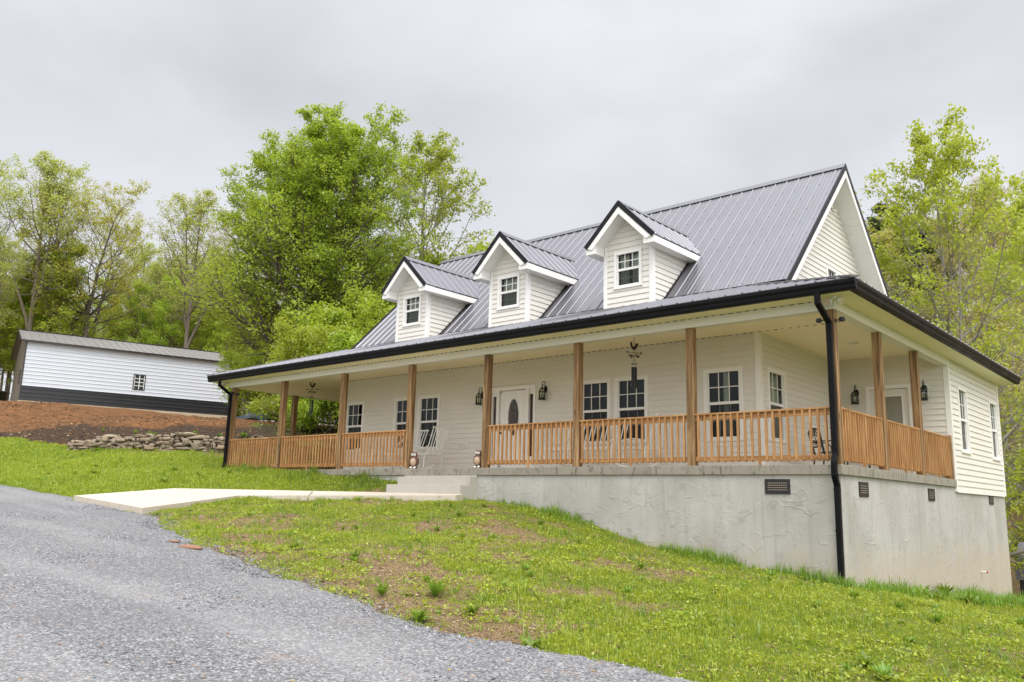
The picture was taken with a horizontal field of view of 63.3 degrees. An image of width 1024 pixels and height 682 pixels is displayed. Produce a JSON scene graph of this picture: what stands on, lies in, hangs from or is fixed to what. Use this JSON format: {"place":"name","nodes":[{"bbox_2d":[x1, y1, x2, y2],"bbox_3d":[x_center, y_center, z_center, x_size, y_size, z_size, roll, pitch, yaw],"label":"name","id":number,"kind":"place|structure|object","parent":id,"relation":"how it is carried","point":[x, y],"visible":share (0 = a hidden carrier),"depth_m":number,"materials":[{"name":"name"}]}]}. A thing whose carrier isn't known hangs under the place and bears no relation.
{"place":"outdoors","nodes":[
{"label":"outdoors","id":0,"kind":"place"},
{"bbox_2d":[0,436,344,510],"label":"lawn grass","id":1,"kind":"structure","parent":0,"point":[104,477],"depth_m":22.43,"materials":[{"name":"green plant"}]},
{"bbox_2d":[0,485,697,681],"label":"driveway","id":2,"kind":"structure","parent":0,"point":[311,637],"depth_m":6.56,"materials":[{"name":"grey gravel"}]},
{"bbox_2d":[126,511,598,658],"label":"loose gravel","id":3,"kind":"structure","parent":2,"relation":"on","point":[250,560],"depth_m":9.83,"materials":[{"name":"grey gravel"}]},
{"bbox_2d":[0,303,1023,681],"bbox_3d":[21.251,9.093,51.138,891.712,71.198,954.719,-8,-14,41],"label":"ground","id":4,"kind":"structure","parent":0,"point":[170,421],"depth_m":10.26,"materials":[{"name":"green plant"}]},
{"bbox_2d":[0,343,15,384],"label":"leafy tree","id":5,"kind":"object","parent":4,"relation":"on","point":[12,367],"visible":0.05,"depth_m":62.34,"materials":[{"name":"green plant"}]},
{"bbox_2d":[0,153,21,201],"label":"ash tree","id":6,"kind":"object","parent":4,"relation":"on","point":[4,171],"visible":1,"depth_m":59.29,"materials":[{"name":"green plant"}]},
{"bbox_2d":[0,279,24,369],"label":"slim tree","id":7,"kind":"object","parent":4,"relation":"on","point":[5,351],"visible":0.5,"depth_m":62.40,"materials":[{"name":"green plant"}]},
{"bbox_2d":[0,266,30,390],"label":"slim tree","id":8,"kind":"object","parent":4,"relation":"on","point":[6,384],"visible":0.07,"depth_m":64.65,"materials":[{"name":"green plant"}]},
{"bbox_2d":[0,235,32,328],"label":"ash tree","id":9,"kind":"object","parent":4,"relation":"on","point":[9,258],"visible":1,"depth_m":56.77,"materials":[{"name":"green plant"}]},
{"bbox_2d":[0,259,50,397],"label":"budding tree","id":10,"kind":"object","parent":4,"relation":"on","point":[18,327],"visible":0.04,"depth_m":65.03,"materials":[{"name":"green plant"}]},
{"bbox_2d":[0,246,59,350],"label":"slim tree","id":11,"kind":"object","parent":4,"relation":"on","point":[25,291],"visible":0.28,"depth_m":63.47,"materials":[{"name":"green plant"}]},
{"bbox_2d":[7,249,78,345],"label":"slim tree","id":12,"kind":"object","parent":4,"relation":"on","point":[26,309],"visible":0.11,"depth_m":63.75,"materials":[{"name":"green plant"}]},
{"bbox_2d":[0,149,107,329],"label":"ash tree","id":13,"kind":"object","parent":4,"relation":"on","point":[46,168],"visible":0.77,"depth_m":62.73,"materials":[{"name":"green plant"}]},
{"bbox_2d":[23,239,100,337],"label":"slim tree","id":14,"kind":"object","parent":4,"relation":"on","point":[63,296],"visible":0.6,"depth_m":62.61,"materials":[{"name":"green plant"}]},
{"bbox_2d":[10,179,162,336],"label":"oak tree","id":15,"kind":"object","parent":4,"relation":"on","point":[109,267],"visible":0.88,"depth_m":63.64,"materials":[{"name":"green plant"}]},
{"bbox_2d":[80,276,127,340],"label":"slim tree","id":16,"kind":"object","parent":4,"relation":"on","point":[111,321],"visible":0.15,"depth_m":77.66,"materials":[{"name":"green plant"}]},
{"bbox_2d":[103,295,140,341],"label":"slim tree","id":17,"kind":"object","parent":4,"relation":"on","point":[107,334],"visible":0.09,"depth_m":83.39,"materials":[{"name":"green plant"}]},
{"bbox_2d":[10,329,235,417],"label":"steel garage","id":18,"kind":"structure","parent":4,"relation":"on","point":[76,370],"depth_m":53.50,"materials":[{"name":"white metal"}]},
{"bbox_2d":[132,374,145,389],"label":"window","id":19,"kind":"structure","parent":18,"relation":"in","point":[138,380],"depth_m":53.75,"materials":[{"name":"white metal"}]},
{"bbox_2d":[111,279,164,343],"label":"slim tree","id":20,"kind":"object","parent":4,"relation":"on","point":[141,312],"visible":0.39,"depth_m":77.20,"materials":[{"name":"green plant"}]},
{"bbox_2d":[106,241,188,342],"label":"ash tree","id":21,"kind":"object","parent":4,"relation":"on","point":[149,255],"visible":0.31,"depth_m":82.16,"materials":[{"name":"green plant"}]},
{"bbox_2d":[114,256,192,346],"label":"ash tree","id":22,"kind":"object","parent":4,"relation":"on","point":[158,279],"visible":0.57,"depth_m":78.15,"materials":[{"name":"green plant"}]},
{"bbox_2d":[137,274,195,348],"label":"slim tree","id":23,"kind":"object","parent":4,"relation":"on","point":[162,308],"visible":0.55,"depth_m":74.87,"materials":[{"name":"green plant"}]},
{"bbox_2d":[0,401,336,455],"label":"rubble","id":24,"kind":"object","parent":4,"relation":"on","point":[82,422],"visible":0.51,"depth_m":31.31,"materials":[{"name":"brown soil"}]},
{"bbox_2d":[146,287,196,346],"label":"ash tree","id":25,"kind":"object","parent":4,"relation":"on","point":[168,323],"visible":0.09,"depth_m":81.00,"materials":[{"name":"green plant"}]},
{"bbox_2d":[67,432,288,455],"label":"dry stone wall","id":26,"kind":"structure","parent":4,"relation":"on","point":[172,441],"depth_m":26.99,"materials":[{"name":"beige stone"}]},
{"bbox_2d":[142,244,228,342],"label":"ash tree","id":27,"kind":"object","parent":4,"relation":"on","point":[177,276],"visible":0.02,"depth_m":82.69,"materials":[{"name":"green plant"}]},
{"bbox_2d":[174,306,203,348],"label":"slim tree","id":28,"kind":"object","parent":4,"relation":"on","point":[181,336],"visible":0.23,"depth_m":73.90,"materials":[{"name":"green plant"}]},
{"bbox_2d":[145,188,258,348],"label":"ash tree","id":29,"kind":"object","parent":4,"relation":"on","point":[197,211],"visible":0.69,"depth_m":68.68,"materials":[{"name":"green plant"}]},
{"bbox_2d":[176,237,240,338],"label":"ash tree","id":30,"kind":"object","parent":4,"relation":"on","point":[200,270],"visible":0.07,"depth_m":76.73,"materials":[{"name":"green plant"}]},
{"bbox_2d":[186,295,237,349],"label":"ash tree","id":31,"kind":"object","parent":4,"relation":"on","point":[197,335],"visible":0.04,"depth_m":74.03,"materials":[{"name":"green plant"}]},
{"bbox_2d":[190,296,235,358],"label":"slim tree","id":32,"kind":"object","parent":4,"relation":"on","point":[199,342],"visible":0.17,"depth_m":71.45,"materials":[{"name":"green plant"}]},
{"bbox_2d":[199,310,229,350],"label":"slim tree","id":33,"kind":"object","parent":4,"relation":"on","point":[204,340],"visible":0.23,"depth_m":69.86,"materials":[{"name":"green plant"}]},
{"bbox_2d":[201,294,253,365],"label":"slim tree","id":34,"kind":"object","parent":4,"relation":"on","point":[218,334],"visible":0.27,"depth_m":66.74,"materials":[{"name":"green plant"}]},
{"bbox_2d":[211,347,278,415],"bbox_3d":[-12.517,2.258,40.142,3.915,4.131,3.234,7,-12,-26],"label":"shrub","id":35,"kind":"object","parent":4,"relation":"on","point":[247,394],"visible":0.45,"depth_m":39.94,"materials":[{"name":"green plant"}]},
{"bbox_2d":[222,412,278,420],"bbox_3d":[-10.741,3.338,36.163,3.187,0.630,1.796,-1,-11,11],"label":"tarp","id":36,"kind":"object","parent":4,"relation":"on","point":[249,416],"visible":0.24,"depth_m":35.81,"materials":[{"name":"grey plastic"}]},
{"bbox_2d":[74,488,462,513],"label":"walkway","id":37,"kind":"structure","parent":4,"relation":"on","point":[145,501],"depth_m":18.12,"materials":[{"name":"beige concrete"}]},
{"bbox_2d":[243,317,351,422],"bbox_3d":[-8.110,1.435,32.186,4.404,4.647,3.639,2,-11,-1],"label":"shrub","id":38,"kind":"object","parent":4,"relation":"on","point":[292,341],"visible":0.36,"depth_m":31.70,"materials":[{"name":"green plant"}]},
{"bbox_2d":[204,461,395,490],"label":"tall grass","id":39,"kind":"structure","parent":4,"relation":"on","point":[262,466],"depth_m":20.69,"materials":[{"name":"green plant"}]},
{"bbox_2d":[164,102,442,424],"bbox_3d":[-9.825,-3.458,41.828,14.412,16.228,14.386,-2,-12,18],"label":"broadleaf tree","id":40,"kind":"object","parent":4,"relation":"on","point":[304,205],"visible":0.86,"depth_m":39.54,"materials":[{"name":"green plant"}]},
{"bbox_2d":[238,295,382,427],"bbox_3d":[-6.947,1.430,35.194,7.588,6.601,7.211,8,-13,-32],"label":"leafy tree","id":41,"kind":"object","parent":4,"relation":"on","point":[329,316],"visible":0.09,"depth_m":34.18,"materials":[{"name":"green plant"}]},
{"bbox_2d":[276,322,360,434],"bbox_3d":[-6.248,1.815,32.574,5.313,4.864,5.591,0,-11,5],"label":"leafy tree","id":42,"kind":"object","parent":4,"relation":"on","point":[349,340],"visible":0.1,"depth_m":31.01,"materials":[{"name":"green plant"}]},
{"bbox_2d":[298,340,344,433],"bbox_3d":[-6.427,1.995,31.662,3.670,3.873,3.032,8,-13,-30],"label":"shrub","id":43,"kind":"object","parent":4,"relation":"on","point":[333,404],"visible":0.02,"depth_m":31.12,"materials":[{"name":"green plant"}]},
{"bbox_2d":[331,282,396,336],"bbox_3d":[-5.969,1.011,38.411,7.218,7.168,7.256,12,-15,-42],"label":"leafy tree","id":44,"kind":"object","parent":4,"relation":"on","point":[367,307],"visible":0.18,"depth_m":37.09,"materials":[{"name":"green plant"}]},
{"bbox_2d":[373,576,394,595],"bbox_3d":[-1.312,2.513,8.501,0.267,0.185,0.215,3,-11,-7],"label":"weed","id":45,"kind":"object","parent":4,"relation":"on","point":[381,589],"visible":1,"depth_m":8.49,"materials":[{"name":"green plant"}]},
{"bbox_2d":[403,608,436,621],"bbox_3d":[-0.832,2.501,7.601,0.360,0.128,0.400,-9,-18,30],"label":"weed","id":46,"kind":"object","parent":4,"relation":"on","point":[421,616],"visible":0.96,"depth_m":7.55,"materials":[{"name":"green plant"}]},
{"bbox_2d":[353,128,494,287],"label":"tulip tree","id":47,"kind":"object","parent":4,"relation":"on","point":[433,169],"visible":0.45,"depth_m":48.44,"materials":[{"name":"green plant"}]},
{"bbox_2d":[362,231,494,291],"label":"leafy tree","id":48,"kind":"object","parent":4,"relation":"on","point":[480,247],"depth_m":47.36,"materials":[{"name":"green plant"}]},
{"bbox_2d":[420,577,448,595],"bbox_3d":[-0.773,2.579,8.736,0.386,0.209,0.342,-5,-13,30],"label":"weed","id":49,"kind":"object","parent":4,"relation":"on","point":[435,589],"visible":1,"depth_m":8.67,"materials":[{"name":"green plant"}]},
{"bbox_2d":[518,634,543,647],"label":"weed","id":50,"kind":"object","parent":4,"relation":"on","point":[528,640],"visible":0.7,"depth_m":6.97,"materials":[{"name":"green plant"}]},
{"bbox_2d":[149,482,1023,681],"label":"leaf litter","id":51,"kind":"object","parent":4,"relation":"on","point":[533,586],"visible":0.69,"depth_m":9.92,"materials":[{"name":"plant"}]},
{"bbox_2d":[207,163,1020,596],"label":"house","id":52,"kind":"structure","parent":4,"relation":"on","point":[769,325],"depth_m":17.99,"materials":[{"name":"white plastic"}]},
{"bbox_2d":[306,382,317,416],"bbox_3d":[-5.815,1.603,24.092,0.298,1.190,0.215,7,-12,-28],"label":"wind chime","id":53,"kind":"object","parent":52,"relation":"hanging from","point":[312,401],"visible":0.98,"depth_m":24.05,"materials":[{"name":"black metal"}]},
{"bbox_2d":[344,401,364,452],"bbox_3d":[-4.496,2.586,24.721,0.894,1.485,0.576,-8,-14,41],"label":"window","id":54,"kind":"structure","parent":52,"relation":"in","point":[355,410],"depth_m":24.73,"materials":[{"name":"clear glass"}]},
{"bbox_2d":[351,436,393,468],"bbox_3d":[-3.706,2.929,22.107,0.619,1.077,1.044,-7,-14,37],"label":"rocking chair","id":55,"kind":"object","parent":52,"relation":"on","point":[374,453],"visible":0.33,"depth_m":22.06,"materials":[{"name":"white paint"}]},
{"bbox_2d":[374,430,428,468],"bbox_3d":[-2.846,2.808,21.363,1.120,1.077,1.044,-9,-15,43],"label":"rocking loveseat","id":56,"kind":"object","parent":52,"relation":"on","point":[417,431],"visible":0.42,"depth_m":21.43,"materials":[{"name":"white paint"}]},
{"bbox_2d":[391,397,415,450],"bbox_3d":[-2.842,2.352,23.289,0.894,1.485,0.576,-8,-14,41],"label":"window","id":57,"kind":"structure","parent":52,"relation":"in","point":[400,404],"depth_m":23.37,"materials":[{"name":"clear glass"}]},
{"bbox_2d":[410,452,418,467],"bbox_3d":[-2.260,2.749,19.156,0.222,0.386,0.209,-3,-12,21],"label":"owl statue","id":58,"kind":"object","parent":52,"relation":"on","point":[414,460],"visible":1,"depth_m":19.10,"materials":[{"name":"brown ceramic"}]},
{"bbox_2d":[415,394,440,450],"bbox_3d":[-2.094,2.246,22.642,0.894,1.485,0.576,-8,-14,41],"label":"window","id":59,"kind":"structure","parent":52,"relation":"in","point":[428,412],"depth_m":22.61,"materials":[{"name":"clear glass"}]},
{"bbox_2d":[413,426,450,467],"bbox_3d":[-2.089,2.704,20.728,1.044,1.077,0.619,-8,-14,41],"label":"rocking chair","id":60,"kind":"object","parent":52,"relation":"on","point":[428,449],"visible":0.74,"depth_m":20.56,"materials":[{"name":"white paint"}]},
{"bbox_2d":[473,450,480,467],"bbox_3d":[-0.728,2.532,17.829,0.222,0.386,0.209,-4,-12,27],"label":"owl statue","id":61,"kind":"object","parent":52,"relation":"on","point":[477,460],"visible":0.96,"depth_m":17.76,"materials":[{"name":"brown ceramic"}]},
{"bbox_2d":[499,389,525,467],"bbox_3d":[0.008,2.197,20.413,0.870,2.000,0.141,-8,-14,41],"label":"front door","id":62,"kind":"structure","parent":52,"relation":"in","point":[512,411],"depth_m":20.50,"materials":[{"name":"white glass"}]},
{"bbox_2d":[538,427,589,466],"bbox_3d":[1.125,2.245,17.927,1.044,1.077,0.619,12,-15,-43],"label":"rocking chair","id":63,"kind":"object","parent":52,"relation":"on","point":[558,450],"visible":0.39,"depth_m":17.92,"materials":[{"name":"white paint"}]},
{"bbox_2d":[562,425,627,466],"bbox_3d":[1.784,2.152,17.357,1.120,1.077,1.044,-7,-14,39],"label":"rocking loveseat","id":64,"kind":"object","parent":52,"relation":"on","point":[600,448],"visible":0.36,"depth_m":17.38,"materials":[{"name":"white paint"}]},
{"bbox_2d":[583,378,610,444],"bbox_3d":[2.050,1.659,19.057,0.894,1.485,0.576,-8,-14,41],"label":"window","id":65,"kind":"structure","parent":52,"relation":"in","point":[596,393],"depth_m":19.04,"materials":[{"name":"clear glass"}]},
{"bbox_2d":[614,375,648,443],"bbox_3d":[2.786,1.555,18.420,0.894,1.485,0.576,-8,-14,41],"label":"window","id":66,"kind":"structure","parent":52,"relation":"in","point":[628,402],"depth_m":18.44,"materials":[{"name":"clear glass"}]},
{"bbox_2d":[626,342,641,390],"bbox_3d":[2.479,0.428,16.911,0.215,1.190,0.298,-6,-13,33],"label":"wind chime","id":67,"kind":"object","parent":52,"relation":"hanging from","point":[634,377],"visible":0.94,"depth_m":16.85,"materials":[{"name":"black metal"}]},
{"bbox_2d":[615,413,675,465],"bbox_3d":[2.663,2.031,16.616,1.044,1.077,0.619,-8,-14,41],"label":"rocking chair","id":68,"kind":"object","parent":52,"relation":"on","point":[651,448],"visible":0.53,"depth_m":16.47,"materials":[{"name":"white paint"}]},
{"bbox_2d":[703,366,743,441],"bbox_3d":[4.448,1.319,16.982,0.894,1.485,0.576,-8,-14,41],"label":"window","id":69,"kind":"structure","parent":52,"relation":"in","point":[723,388],"depth_m":16.95,"materials":[{"name":"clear glass"}]},
{"bbox_2d":[766,367,786,443],"bbox_3d":[5.178,1.339,16.988,0.576,1.485,0.894,-8,-14,41],"label":"window","id":70,"kind":"structure","parent":52,"relation":"in","point":[776,379],"depth_m":16.99,"materials":[{"name":"white glass"}]},
{"bbox_2d":[808,428,844,464],"bbox_3d":[6.385,2.245,16.861,0.576,0.943,0.543,3,-11,-8],"label":"iron chair","id":71,"kind":"object","parent":52,"relation":"on","point":[822,442],"visible":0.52,"depth_m":16.85,"materials":[{"name":"black metal"}]},
{"bbox_2d":[826,265,836,276],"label":"window","id":72,"kind":"structure","parent":52,"relation":"in","point":[830,271],"depth_m":20.00,"materials":[{"name":"white glass"}]},
{"bbox_2d":[870,388,912,473],"bbox_3d":[8.481,2.072,18.561,0.820,1.990,0.051,-8,-14,41],"label":"side door","id":73,"kind":"structure","parent":52,"relation":"in","point":[897,407],"depth_m":18.58,"materials":[{"name":"white plastic"}]},
{"bbox_2d":[956,385,971,454],"bbox_3d":[9.885,1.796,18.703,0.576,1.475,0.794,-8,-14,41],"label":"window","id":74,"kind":"structure","parent":52,"relation":"in","point":[962,404],"depth_m":18.68,"materials":[{"name":"white glass"}]},
{"bbox_2d":[988,400,1001,460],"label":"window","id":75,"kind":"structure","parent":52,"relation":"in","point":[992,411],"depth_m":20.86,"materials":[{"name":"white glass"}]},
{"bbox_2d":[462,493,854,588],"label":"tall grass","id":76,"kind":"structure","parent":4,"relation":"on","point":[695,553],"depth_m":13.57,"materials":[{"name":"green plant"}]},
{"bbox_2d":[848,649,880,666],"bbox_3d":[2.957,2.666,6.968,0.259,0.143,0.228,6,-12,-21],"label":"weed","id":77,"kind":"object","parent":4,"relation":"on","point":[866,659],"visible":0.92,"depth_m":6.97,"materials":[{"name":"green plant"}]},
{"bbox_2d":[869,660,902,677],"bbox_3d":[2.965,2.636,6.655,0.226,0.134,0.253,1,-11,2],"label":"weed","id":78,"kind":"object","parent":4,"relation":"on","point":[883,669],"visible":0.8,"depth_m":6.66,"materials":[{"name":"green plant"}]},
{"bbox_2d":[865,202,922,296],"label":"pine tree","id":79,"kind":"object","parent":4,"relation":"on","point":[877,222],"visible":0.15,"depth_m":83.00,"materials":[{"name":"green plant"}]},
{"bbox_2d":[869,227,922,303],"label":"budding tree","id":80,"kind":"object","parent":4,"relation":"on","point":[888,237],"visible":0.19,"depth_m":77.32,"materials":[{"name":"green plant"}]},
{"bbox_2d":[882,251,912,300],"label":"bare tree","id":81,"kind":"object","parent":4,"relation":"on","point":[888,278],"visible":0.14,"depth_m":50.19,"materials":[{"name":"green plant"}]},
{"bbox_2d":[889,196,961,321],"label":"slim tree","id":82,"kind":"object","parent":4,"relation":"on","point":[917,218],"visible":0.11,"depth_m":78.85,"materials":[{"name":"green plant"}]},
{"bbox_2d":[897,229,974,322],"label":"pine tree","id":83,"kind":"object","parent":4,"relation":"on","point":[927,251],"visible":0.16,"depth_m":75.25,"materials":[{"name":"green plant"}]},
{"bbox_2d":[855,103,1023,576],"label":"tulip tree","id":84,"kind":"object","parent":4,"relation":"on","point":[947,167],"visible":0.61,"depth_m":31.96,"materials":[{"name":"green plant"}]},
{"bbox_2d":[906,219,992,344],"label":"budding tree","id":85,"kind":"object","parent":4,"relation":"on","point":[938,267],"visible":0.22,"depth_m":71.05,"materials":[{"name":"green plant"}]},
{"bbox_2d":[900,184,1023,464],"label":"bare tree","id":86,"kind":"object","parent":4,"relation":"on","point":[984,297],"visible":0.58,"depth_m":30.23,"materials":[{"name":"green plant"}]},
{"bbox_2d":[925,264,1023,513],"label":"bare tree","id":87,"kind":"object","parent":4,"relation":"on","point":[966,341],"visible":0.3,"depth_m":32.52,"materials":[{"name":"plant"}]},
{"bbox_2d":[938,172,1023,556],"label":"tulip tree","id":88,"kind":"object","parent":4,"relation":"on","point":[1016,252],"visible":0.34,"depth_m":37.94,"materials":[{"name":"green plant"}]},
{"bbox_2d":[955,205,1010,290],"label":"budding tree","id":89,"kind":"object","parent":4,"relation":"on","point":[983,246],"visible":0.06,"depth_m":81.89,"materials":[{"name":"green plant"}]},
{"bbox_2d":[956,189,1021,300],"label":"budding tree","id":90,"kind":"object","parent":4,"relation":"on","point":[982,240],"visible":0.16,"depth_m":79.42,"materials":[{"name":"green plant"}]},
{"bbox_2d":[966,177,1016,290],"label":"bare tree","id":91,"kind":"object","parent":4,"relation":"on","point":[993,242],"visible":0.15,"depth_m":73.69,"materials":[{"name":"plant"}]},
{"bbox_2d":[966,303,1023,459],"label":"budding tree","id":92,"kind":"object","parent":4,"relation":"on","point":[992,328],"visible":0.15,"depth_m":52.15,"materials":[{"name":"green plant"}]},
{"bbox_2d":[968,246,1023,366],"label":"slim tree","id":93,"kind":"object","parent":4,"relation":"on","point":[1002,264],"visible":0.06,"depth_m":62.58,"materials":[{"name":"green plant"}]},
{"bbox_2d":[981,207,1023,305],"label":"budding tree","id":94,"kind":"object","parent":4,"relation":"on","point":[1005,232],"visible":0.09,"depth_m":70.70,"materials":[{"name":"green plant"}]},
{"bbox_2d":[999,399,1023,539],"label":"budding tree","id":95,"kind":"object","parent":4,"relation":"on","point":[1012,406],"visible":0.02,"depth_m":39.42,"materials":[{"name":"green plant"}]},
{"bbox_2d":[1000,299,1023,500],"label":"bare tree","id":96,"kind":"object","parent":4,"relation":"on","point":[1016,370],"visible":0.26,"depth_m":39.38,"materials":[{"name":"green plant"}]},
{"bbox_2d":[1010,519,1023,596],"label":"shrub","id":97,"kind":"object","parent":4,"relation":"on","point":[1020,526],"visible":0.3,"depth_m":35.61,"materials":[{"name":"green plant"}]},
{"bbox_2d":[1014,542,1023,596],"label":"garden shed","id":98,"kind":"structure","parent":4,"relation":"on","point":[1019,576],"depth_m":29.99,"materials":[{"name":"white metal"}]},
{"bbox_2d":[0,0,1023,424],"label":"sky","id":99,"kind":"structure","parent":0,"point":[570,110],"materials":[{"name":"white"}]},
{"bbox_2d":[127,470,1023,681],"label":"lawn grass","id":100,"kind":"structure","parent":0,"point":[752,618],"depth_m":9.34,"materials":[{"name":"green plant"}]},
{"bbox_2d":[149,490,1022,681],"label":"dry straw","id":101,"kind":"object","parent":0,"point":[492,581],"visible":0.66,"depth_m":10.22,"materials":[{"name":"plant"}]},
{"bbox_2d":[820,583,1023,620],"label":"lawn grass","id":102,"kind":"structure","parent":0,"point":[1017,611],"depth_m":12.23,"materials":[{"name":"green plant"}]},
{"bbox_2d":[835,574,1023,608],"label":"tall grass","id":103,"kind":"structure","parent":0,"point":[905,589],"depth_m":13.50,"materials":[{"name":"green plant"}]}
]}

